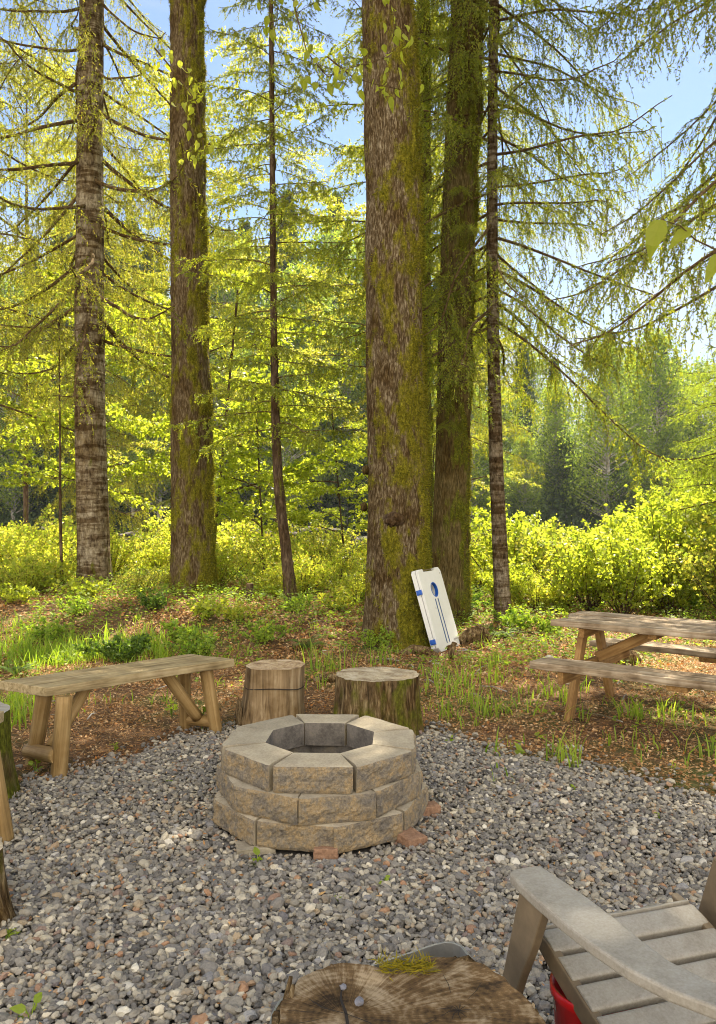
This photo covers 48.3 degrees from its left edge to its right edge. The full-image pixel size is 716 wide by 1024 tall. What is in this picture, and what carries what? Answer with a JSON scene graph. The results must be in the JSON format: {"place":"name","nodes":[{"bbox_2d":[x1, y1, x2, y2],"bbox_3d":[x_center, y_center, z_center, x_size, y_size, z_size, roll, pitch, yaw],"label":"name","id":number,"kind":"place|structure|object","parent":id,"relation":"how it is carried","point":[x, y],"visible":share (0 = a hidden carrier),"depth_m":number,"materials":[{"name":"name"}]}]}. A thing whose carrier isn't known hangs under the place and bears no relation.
{"place":"outdoors","nodes":[
{"label":"outdoors","id":0,"kind":"place"},
{"bbox_2d":[131,43,226,167],"bbox_3d":[-2.020,-4.574,9.011,1.085,1.391,0.389,0,0,0],"label":"leafy branch","id":1,"kind":"object","parent":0,"point":[183,104],"visible":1,"depth_m":8.99,"materials":[{"name":"green plant"}]},
{"bbox_2d":[0,505,582,551],"bbox_3d":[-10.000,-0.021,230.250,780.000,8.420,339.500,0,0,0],"label":"hill","id":2,"kind":"structure","parent":0,"point":[294,535],"depth_m":76.74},
{"bbox_2d":[0,334,68,526],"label":"poplar tree","id":3,"kind":"object","parent":2,"relation":"on","point":[13,500],"visible":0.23,"depth_m":78.53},
{"bbox_2d":[22,372,75,525],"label":"alder tree","id":4,"kind":"object","parent":2,"relation":"on","point":[53,496],"visible":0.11,"depth_m":80.36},
{"bbox_2d":[105,334,169,528],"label":"poplar tree","id":5,"kind":"object","parent":2,"relation":"on","point":[125,378],"visible":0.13,"depth_m":78.19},
{"bbox_2d":[105,322,170,527],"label":"poplar tree","id":6,"kind":"object","parent":2,"relation":"on","point":[161,497],"visible":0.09,"depth_m":77.63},
{"bbox_2d":[167,315,269,524],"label":"poplar tree","id":7,"kind":"object","parent":2,"relation":"on","point":[211,359],"visible":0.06,"depth_m":79.31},
{"bbox_2d":[208,220,283,517],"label":"poplar tree","id":8,"kind":"object","parent":2,"relation":"on","point":[230,296],"visible":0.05,"depth_m":91.05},
{"bbox_2d":[213,348,289,507],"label":"poplar tree","id":9,"kind":"object","parent":2,"relation":"on","point":[249,352],"visible":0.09,"depth_m":80.65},
{"bbox_2d":[246,360,332,511],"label":"poplar tree","id":10,"kind":"object","parent":2,"relation":"on","point":[297,454],"visible":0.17,"depth_m":76.78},
{"bbox_2d":[243,251,361,499],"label":"poplar tree","id":11,"kind":"object","parent":2,"relation":"on","point":[281,295],"visible":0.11,"depth_m":84.88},
{"bbox_2d":[268,291,364,519],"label":"poplar tree","id":12,"kind":"object","parent":2,"relation":"on","point":[334,357],"visible":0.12,"depth_m":82.07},
{"bbox_2d":[267,214,365,424],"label":"poplar tree","id":13,"kind":"object","parent":2,"relation":"on","point":[327,236],"visible":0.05,"depth_m":96.36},
{"bbox_2d":[0,481,645,538],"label":"undergrowth","id":14,"kind":"object","parent":2,"relation":"on","point":[5,519],"visible":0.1,"depth_m":80.59,"materials":[{"name":"plant"}]},
{"bbox_2d":[300,324,366,530],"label":"poplar tree","id":15,"kind":"object","parent":2,"relation":"on","point":[342,475],"visible":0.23,"depth_m":81.04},
{"bbox_2d":[432,385,514,526],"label":"poplar tree","id":16,"kind":"object","parent":2,"relation":"on","point":[478,496],"visible":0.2,"depth_m":78.02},
{"bbox_2d":[484,391,536,509],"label":"poplar tree","id":17,"kind":"object","parent":2,"relation":"on","point":[511,439],"visible":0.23,"depth_m":88.56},
{"bbox_2d":[503,331,545,495],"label":"fir tree","id":18,"kind":"object","parent":2,"relation":"on","point":[527,390],"visible":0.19,"depth_m":97.77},
{"bbox_2d":[504,434,553,525],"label":"poplar tree","id":19,"kind":"object","parent":2,"relation":"on","point":[525,493],"visible":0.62,"depth_m":82.35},
{"bbox_2d":[519,377,592,523],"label":"poplar tree","id":20,"kind":"object","parent":2,"relation":"on","point":[552,422],"visible":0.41,"depth_m":85.00,"materials":[{"name":"plant"}]},
{"bbox_2d":[540,434,582,525],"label":"alder tree","id":21,"kind":"object","parent":2,"relation":"on","point":[565,474],"visible":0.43,"depth_m":84.37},
{"bbox_2d":[562,447,605,527],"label":"alder tree","id":22,"kind":"object","parent":2,"relation":"on","point":[576,510],"visible":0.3,"depth_m":80.99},
{"bbox_2d":[552,337,673,518],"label":"poplar tree","id":23,"kind":"object","parent":2,"relation":"on","point":[608,400],"visible":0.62,"depth_m":77.31,"materials":[{"name":"plant"}]},
{"bbox_2d":[594,463,636,525],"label":"alder tree","id":24,"kind":"object","parent":2,"relation":"on","point":[618,501],"visible":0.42,"depth_m":77.58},
{"bbox_2d":[597,324,714,510],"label":"poplar tree","id":25,"kind":"object","parent":2,"relation":"on","point":[662,388],"visible":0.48,"depth_m":78.67,"materials":[{"name":"plant"}]},
{"bbox_2d":[633,422,699,517],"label":"poplar tree","id":26,"kind":"object","parent":2,"relation":"on","point":[668,450],"visible":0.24,"depth_m":78.34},
{"bbox_2d":[652,352,715,493],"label":"poplar tree","id":27,"kind":"object","parent":2,"relation":"on","point":[705,422],"visible":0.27,"depth_m":83.05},
{"bbox_2d":[285,0,410,95],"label":"leafy branch","id":28,"kind":"object","parent":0,"point":[315,85],"visible":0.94,"depth_m":4.20,"materials":[{"name":"green plant"}]},
{"bbox_2d":[0,717,715,1023],"bbox_3d":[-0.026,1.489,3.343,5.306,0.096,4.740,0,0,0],"label":"gravel","id":29,"kind":"structure","parent":0,"point":[227,956],"depth_m":3.21,"materials":[{"name":"gravel"}]},
{"bbox_2d":[0,711,13,844],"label":"bench","id":30,"kind":"object","parent":29,"relation":"on","point":[6,830],"visible":0.91,"depth_m":3.59,"materials":[{"name":"brown wood"}]},
{"bbox_2d":[0,836,15,927],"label":"stump","id":31,"kind":"object","parent":29,"relation":"on","point":[7,911],"visible":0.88,"depth_m":2.88,"materials":[{"name":"brown wood"}]},
{"bbox_2d":[0,702,19,799],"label":"stump","id":32,"kind":"object","parent":29,"relation":"on","point":[11,778],"visible":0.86,"depth_m":4.14,"materials":[{"name":"wood"}]},
{"bbox_2d":[0,654,233,777],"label":"bench","id":33,"kind":"object","parent":29,"relation":"on","point":[44,689],"visible":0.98,"depth_m":4.80,"materials":[{"name":"brown wood"}]},
{"bbox_2d":[212,714,428,853],"bbox_3d":[-0.174,1.307,3.963,1.057,0.378,1.055,0,0,0],"label":"fire pit","id":34,"kind":"object","parent":29,"relation":"on","point":[342,783],"visible":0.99,"depth_m":3.59,"materials":[{"name":"stone"}]},
{"bbox_2d":[270,941,471,1023],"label":"metal band","id":35,"kind":"object","parent":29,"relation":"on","point":[445,949],"visible":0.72,"depth_m":1.97,"materials":[{"name":"metal"}]},
{"bbox_2d":[332,667,424,735],"bbox_3d":[0.129,1.309,5.422,0.667,0.422,0.587,0,0,0],"label":"stump","id":36,"kind":"object","parent":29,"relation":"on","point":[390,694],"visible":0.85,"depth_m":5.22,"materials":[{"name":"brown wood"}]},
{"bbox_2d":[271,947,545,1023],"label":"stump","id":37,"kind":"object","parent":29,"relation":"on","point":[467,989],"visible":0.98,"depth_m":1.73,"materials":[{"name":"brown wood"}]},
{"bbox_2d":[550,972,640,1023],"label":"bucket","id":38,"kind":"object","parent":29,"relation":"on","point":[564,1011],"visible":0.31,"depth_m":1.94,"materials":[{"name":"red plastic"}]},
{"bbox_2d":[502,840,715,1023],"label":"garden chair","id":39,"kind":"object","parent":29,"relation":"on","point":[600,962],"visible":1,"depth_m":1.92,"materials":[{"name":"weathered grey wood"},{"name":"brown stained wood"}]},
{"bbox_2d":[0,576,715,798],"bbox_3d":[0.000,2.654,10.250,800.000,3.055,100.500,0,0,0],"label":"ground","id":40,"kind":"structure","parent":0,"point":[515,727],"depth_m":6.33,"materials":[{"name":"soil"}]},
{"bbox_2d":[0,581,39,604],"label":"shrub","id":41,"kind":"object","parent":40,"relation":"on","point":[22,594],"visible":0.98,"depth_m":10.11,"materials":[{"name":"green plant"}]},
{"bbox_2d":[0,525,40,569],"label":"shrub","id":42,"kind":"object","parent":40,"relation":"on","point":[8,543],"visible":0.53,"depth_m":13.34,"materials":[{"name":"green plant"}]},
{"bbox_2d":[0,555,53,591],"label":"shrub","id":43,"kind":"object","parent":40,"relation":"on","point":[19,576],"visible":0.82,"depth_m":10.92,"materials":[{"name":"green plant"}]},
{"bbox_2d":[0,533,58,569],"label":"shrub","id":44,"kind":"object","parent":40,"relation":"on","point":[34,551],"visible":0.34,"depth_m":12.78,"materials":[{"name":"green plant"}]},
{"bbox_2d":[0,553,65,593],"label":"shrub","id":45,"kind":"object","parent":40,"relation":"on","point":[50,578],"visible":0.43,"depth_m":11.13,"materials":[{"name":"green plant"}]},
{"bbox_2d":[1,517,76,563],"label":"shrub","id":46,"kind":"object","parent":40,"relation":"on","point":[44,534],"visible":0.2,"depth_m":14.57,"materials":[{"name":"green plant"}]},
{"bbox_2d":[9,503,76,568],"bbox_3d":[-6.275,0.611,16.124,1.948,1.602,2.065,0,0,-16],"label":"shrub","id":47,"kind":"object","parent":40,"relation":"on","point":[56,528],"visible":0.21,"depth_m":16.20,"materials":[{"name":"green plant"}]},
{"bbox_2d":[16,616,75,641],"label":"shrub","id":48,"kind":"object","parent":40,"relation":"on","point":[52,631],"visible":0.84,"depth_m":8.55,"materials":[{"name":"green plant"}]},
{"bbox_2d":[25,547,76,586],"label":"shrub","id":49,"kind":"object","parent":40,"relation":"on","point":[67,568],"visible":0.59,"depth_m":11.96,"materials":[{"name":"green plant"}]},
{"bbox_2d":[0,24,111,533],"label":"alder tree","id":50,"kind":"object","parent":40,"relation":"on","point":[25,503],"visible":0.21,"depth_m":29.70,"materials":[{"name":"green plant"}]},
{"bbox_2d":[0,0,117,478],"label":"hemlock tree","id":51,"kind":"object","parent":40,"relation":"on","point":[13,249],"visible":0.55,"depth_m":12.71,"materials":[{"name":"green plant"}]},
{"bbox_2d":[57,314,63,587],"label":"sapling","id":52,"kind":"object","parent":40,"relation":"on","point":[60,525],"visible":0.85,"depth_m":11.98,"materials":[{"name":"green plant"}]},
{"bbox_2d":[53,575,114,598],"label":"shrub","id":53,"kind":"object","parent":40,"relation":"on","point":[72,585],"visible":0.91,"depth_m":10.43,"materials":[{"name":"green plant"}]},
{"bbox_2d":[0,43,170,462],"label":"alder tree","id":54,"kind":"object","parent":40,"relation":"on","point":[152,444],"visible":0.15,"depth_m":26.34,"materials":[{"name":"green plant"}]},
{"bbox_2d":[0,261,170,515],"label":"maple tree","id":55,"kind":"object","parent":40,"relation":"on","point":[69,473],"visible":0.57,"depth_m":13.60,"materials":[{"name":"green plant"}]},
{"bbox_2d":[9,68,170,574],"bbox_3d":[-7.966,-5.815,23.948,4.959,17.000,5.253,0,0,0],"label":"hemlock tree","id":56,"kind":"object","parent":40,"relation":"on","point":[120,381],"visible":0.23,"depth_m":23.77,"materials":[{"name":"green plant"}]},
{"bbox_2d":[63,530,147,579],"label":"shrub","id":57,"kind":"object","parent":40,"relation":"on","point":[122,553],"visible":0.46,"depth_m":13.38,"materials":[{"name":"green plant"}]},
{"bbox_2d":[71,632,152,663],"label":"shrub","id":58,"kind":"object","parent":40,"relation":"on","point":[106,650],"visible":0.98,"depth_m":7.76,"materials":[{"name":"green plant"}]},
{"bbox_2d":[0,0,247,587],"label":"alder tree","id":59,"kind":"object","parent":40,"relation":"on","point":[89,259],"visible":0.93,"depth_m":12.01,"materials":[{"name":"green plant"}]},
{"bbox_2d":[111,563,168,593],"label":"shrub","id":60,"kind":"object","parent":40,"relation":"on","point":[142,581],"visible":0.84,"depth_m":11.08,"materials":[{"name":"green plant"}]},
{"bbox_2d":[128,528,170,575],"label":"shrub","id":61,"kind":"object","parent":40,"relation":"on","point":[153,559],"visible":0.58,"depth_m":14.51,"materials":[{"name":"green plant"}]},
{"bbox_2d":[162,625,219,655],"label":"shrub","id":62,"kind":"object","parent":40,"relation":"on","point":[195,646],"visible":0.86,"depth_m":7.80,"materials":[{"name":"green plant"}]},
{"bbox_2d":[127,96,257,529],"bbox_3d":[-4.667,-5.591,22.516,3.654,16.000,3.724,0,0,0],"label":"fir tree","id":63,"kind":"object","parent":40,"relation":"on","point":[213,140],"visible":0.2,"depth_m":22.41,"materials":[{"name":"green plant"}]},
{"bbox_2d":[167,0,219,595],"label":"trunk","id":64,"kind":"object","parent":40,"relation":"on","point":[192,530],"visible":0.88,"depth_m":10.98,"materials":[{"name":"plant"}]},
{"bbox_2d":[104,50,288,456],"bbox_3d":[-4.969,-5.700,24.885,6.017,17.102,6.127,0,0,0],"label":"alder tree","id":65,"kind":"object","parent":40,"relation":"on","point":[222,120],"visible":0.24,"depth_m":24.78,"materials":[{"name":"green plant"}]},
{"bbox_2d":[215,541,254,587],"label":"shrub","id":66,"kind":"object","parent":40,"relation":"on","point":[221,560],"visible":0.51,"depth_m":11.88,"materials":[{"name":"green plant"}]},
{"bbox_2d":[115,268,355,537],"bbox_3d":[-2.109,-1.388,14.140,4.161,5.338,3.904,0,0,0],"label":"maple tree","id":67,"kind":"object","parent":40,"relation":"on","point":[303,468],"visible":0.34,"depth_m":13.83,"materials":[{"name":"green plant"}]},
{"bbox_2d":[214,500,299,573],"bbox_3d":[-2.307,0.563,16.149,2.060,1.694,2.184,0,0,13],"label":"shrub","id":68,"kind":"object","parent":40,"relation":"on","point":[242,529],"visible":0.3,"depth_m":16.14,"materials":[{"name":"green plant"}]},
{"bbox_2d":[164,0,366,603],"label":"fir tree","id":69,"kind":"object","parent":40,"relation":"on","point":[273,278],"visible":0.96,"depth_m":10.25,"materials":[{"name":"green plant"}]},
{"bbox_2d":[213,378,324,578],"bbox_3d":[-1.742,-0.416,12.989,2.342,3.203,2.497,0,0,-36],"label":"maple tree","id":70,"kind":"object","parent":40,"relation":"on","point":[240,511],"visible":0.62,"depth_m":12.87,"materials":[{"name":"green plant"}]},
{"bbox_2d":[235,659,304,725],"bbox_3d":[-0.611,1.296,5.614,0.503,0.449,0.499,0,0,0],"label":"stump stool","id":71,"kind":"object","parent":40,"relation":"on","point":[273,689],"visible":0.85,"depth_m":5.45,"materials":[{"name":"brown wood"}]},
{"bbox_2d":[239,619,301,644],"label":"shrub","id":72,"kind":"object","parent":40,"relation":"on","point":[268,634],"visible":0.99,"depth_m":8.55,"materials":[{"name":"green plant"}]},
{"bbox_2d":[240,524,318,578],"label":"shrub","id":73,"kind":"object","parent":40,"relation":"on","point":[272,551],"visible":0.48,"depth_m":12.76,"materials":[{"name":"green plant"}]},
{"bbox_2d":[205,24,359,550],"bbox_3d":[-2.893,-7.046,29.299,5.987,20.524,6.563,0,0,23],"label":"alder tree","id":74,"kind":"object","parent":40,"relation":"on","point":[315,313],"visible":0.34,"depth_m":28.70,"materials":[{"name":"green plant"}]},
{"bbox_2d":[262,542,336,597],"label":"shrub","id":75,"kind":"object","parent":40,"relation":"on","point":[324,569],"visible":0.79,"depth_m":11.09,"materials":[{"name":"green plant"}]},
{"bbox_2d":[259,411,367,566],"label":"maple tree","id":76,"kind":"object","parent":40,"relation":"on","point":[352,456],"visible":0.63,"depth_m":14.14,"materials":[{"name":"green plant"}]},
{"bbox_2d":[274,528,366,574],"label":"shrub","id":77,"kind":"object","parent":40,"relation":"on","point":[332,544],"visible":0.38,"depth_m":14.18,"materials":[{"name":"green plant"}]},
{"bbox_2d":[290,519,367,570],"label":"shrub","id":78,"kind":"object","parent":40,"relation":"on","point":[339,539],"visible":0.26,"depth_m":15.70,"materials":[{"name":"green plant"}]},
{"bbox_2d":[315,585,359,611],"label":"shrub","id":79,"kind":"object","parent":40,"relation":"on","point":[339,599],"visible":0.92,"depth_m":10.12,"materials":[{"name":"green plant"}]},
{"bbox_2d":[312,543,366,584],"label":"shrub","id":80,"kind":"object","parent":40,"relation":"on","point":[340,567],"visible":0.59,"depth_m":12.57,"materials":[{"name":"green plant"}]},
{"bbox_2d":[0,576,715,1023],"bbox_3d":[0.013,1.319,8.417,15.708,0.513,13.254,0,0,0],"label":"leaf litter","id":81,"kind":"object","parent":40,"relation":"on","point":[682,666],"visible":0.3,"depth_m":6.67,"materials":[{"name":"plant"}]},
{"bbox_2d":[0,609,715,783],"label":"grass","id":82,"kind":"structure","parent":40,"relation":"on","point":[17,703],"depth_m":6.92,"materials":[{"name":"plant"}]},
{"bbox_2d":[0,564,715,732],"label":"ground cover","id":83,"kind":"object","parent":40,"relation":"on","point":[239,579],"visible":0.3,"depth_m":9.54,"materials":[{"name":"green plant"}]},
{"bbox_2d":[289,11,475,432],"bbox_3d":[0.740,-6.102,25.827,5.966,18.658,5.442,0,0,-18],"label":"alder tree","id":84,"kind":"object","parent":40,"relation":"on","point":[351,212],"visible":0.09,"depth_m":25.66,"materials":[{"name":"green plant"}]},
{"bbox_2d":[357,0,432,649],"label":"maple tree","id":85,"kind":"object","parent":40,"relation":"on","point":[397,470],"visible":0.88,"depth_m":8.72,"materials":[{"name":"plant"}]},
{"bbox_2d":[268,0,527,393],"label":"hemlock tree","id":86,"kind":"object","parent":40,"relation":"on","point":[349,220],"visible":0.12,"depth_m":13.43,"materials":[{"name":"green plant"}]},
{"bbox_2d":[346,0,503,564],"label":"hemlock tree","id":87,"kind":"object","parent":40,"relation":"on","point":[427,162],"visible":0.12,"depth_m":11.92,"materials":[{"name":"green plant"}]},
{"bbox_2d":[411,567,459,652],"bbox_3d":[0.851,1.062,8.728,0.344,0.885,0.601,0,0,30],"label":"cornhole board","id":88,"kind":"object","parent":40,"relation":"on","point":[436,612],"visible":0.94,"depth_m":8.62,"materials":[{"name":"white plastic"}]},
{"bbox_2d":[416,0,487,623],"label":"maple tree","id":89,"kind":"object","parent":40,"relation":"on","point":[451,543],"visible":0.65,"depth_m":10.40,"materials":[{"name":"plant"}]},
{"bbox_2d":[415,0,544,487],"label":"hemlock tree","id":90,"kind":"object","parent":40,"relation":"on","point":[486,366],"visible":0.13,"depth_m":20.26,"materials":[{"name":"green plant"}]},
{"bbox_2d":[431,202,540,490],"bbox_3d":[4.545,-4.911,33.058,6.017,17.102,6.127,0,0,-29],"label":"alder tree","id":91,"kind":"object","parent":40,"relation":"on","point":[509,475],"visible":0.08,"depth_m":32.45,"materials":[{"name":"green plant"}]},
{"bbox_2d":[301,0,682,622],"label":"tree","id":92,"kind":"object","parent":40,"relation":"on","point":[496,175],"visible":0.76,"depth_m":10.14,"materials":[{"name":"green plant"}]},
{"bbox_2d":[475,553,540,604],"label":"maple shrub","id":93,"kind":"object","parent":40,"relation":"on","point":[488,578],"visible":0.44,"depth_m":11.59,"materials":[{"name":"green plant"}]},
{"bbox_2d":[491,604,543,630],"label":"shrub","id":94,"kind":"object","parent":40,"relation":"on","point":[513,619],"visible":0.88,"depth_m":9.64,"materials":[{"name":"green plant"}]},
{"bbox_2d":[469,496,567,584],"bbox_3d":[2.437,0.606,13.088,1.751,1.772,1.666,0,0,-27],"label":"maple shrub","id":95,"kind":"object","parent":40,"relation":"on","point":[512,551],"visible":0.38,"depth_m":12.96,"materials":[{"name":"green plant"}]},
{"bbox_2d":[510,569,567,611],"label":"shrub","id":96,"kind":"object","parent":40,"relation":"on","point":[535,594],"visible":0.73,"depth_m":11.50,"materials":[{"name":"green plant"}]},
{"bbox_2d":[508,522,636,606],"bbox_3d":[3.131,0.822,12.316,1.618,1.362,1.806,0,0,-23],"label":"maple shrub","id":97,"kind":"object","parent":40,"relation":"on","point":[521,540],"visible":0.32,"depth_m":12.17,"materials":[{"name":"green plant"}]},
{"bbox_2d":[531,518,627,610],"bbox_3d":[3.203,0.776,11.328,1.379,1.396,1.312,0,0,25],"label":"maple shrub","id":98,"kind":"object","parent":40,"relation":"on","point":[574,580],"visible":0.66,"depth_m":11.21,"materials":[{"name":"green plant"}]},
{"bbox_2d":[529,611,715,721],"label":"picnic table","id":99,"kind":"object","parent":40,"relation":"on","point":[611,651],"visible":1,"depth_m":5.71,"materials":[{"name":"brown wood"}]},
{"bbox_2d":[539,0,715,418],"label":"hemlock tree","id":100,"kind":"object","parent":40,"relation":"on","point":[640,252],"visible":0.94,"depth_m":8.17,"materials":[{"name":"green plant"}]},
{"bbox_2d":[573,520,682,614],"bbox_3d":[3.612,0.789,10.715,1.298,1.380,1.364,0,0,6],"label":"maple shrub","id":101,"kind":"object","parent":40,"relation":"on","point":[629,585],"visible":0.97,"depth_m":10.61,"materials":[{"name":"green plant"}]},
{"bbox_2d":[587,486,715,610],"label":"maple shrub","id":102,"kind":"object","parent":40,"relation":"on","point":[670,529],"visible":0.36,"depth_m":11.57,"materials":[{"name":"green plant"}]},
{"bbox_2d":[622,467,715,549],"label":"maple shrub","id":103,"kind":"object","parent":40,"relation":"on","point":[683,501],"visible":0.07,"depth_m":14.82,"materials":[{"name":"green plant"}]},
{"bbox_2d":[642,549,703,615],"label":"maple shrub","id":104,"kind":"object","parent":40,"relation":"on","point":[682,593],"visible":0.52,"depth_m":11.05,"materials":[{"name":"green plant"}]},
{"bbox_2d":[644,309,715,534],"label":"tree","id":105,"kind":"object","parent":40,"relation":"on","point":[706,472],"visible":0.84,"depth_m":11.95,"materials":[{"name":"green plant"}]},
{"bbox_2d":[667,524,715,611],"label":"maple shrub","id":106,"kind":"object","parent":40,"relation":"on","point":[686,568],"visible":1,"depth_m":10.35,"materials":[{"name":"green plant"}]},
{"bbox_2d":[0,0,715,463],"label":"sky","id":107,"kind":"structure","parent":0,"point":[689,98],"materials":[{"name":"blue"}]},
{"bbox_2d":[327,56,423,112],"bbox_3d":[0.089,-2.152,4.000,0.490,0.266,0.134,0,0,0],"label":"leafy branch","id":108,"kind":"object","parent":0,"point":[357,78],"visible":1,"depth_m":4.00,"materials":[{"name":"green plant"}]},
{"bbox_2d":[646,210,715,284],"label":"leafy branch","id":109,"kind":"object","parent":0,"point":[656,231],"visible":1,"depth_m":2.00,"materials":[{"name":"green plant"}]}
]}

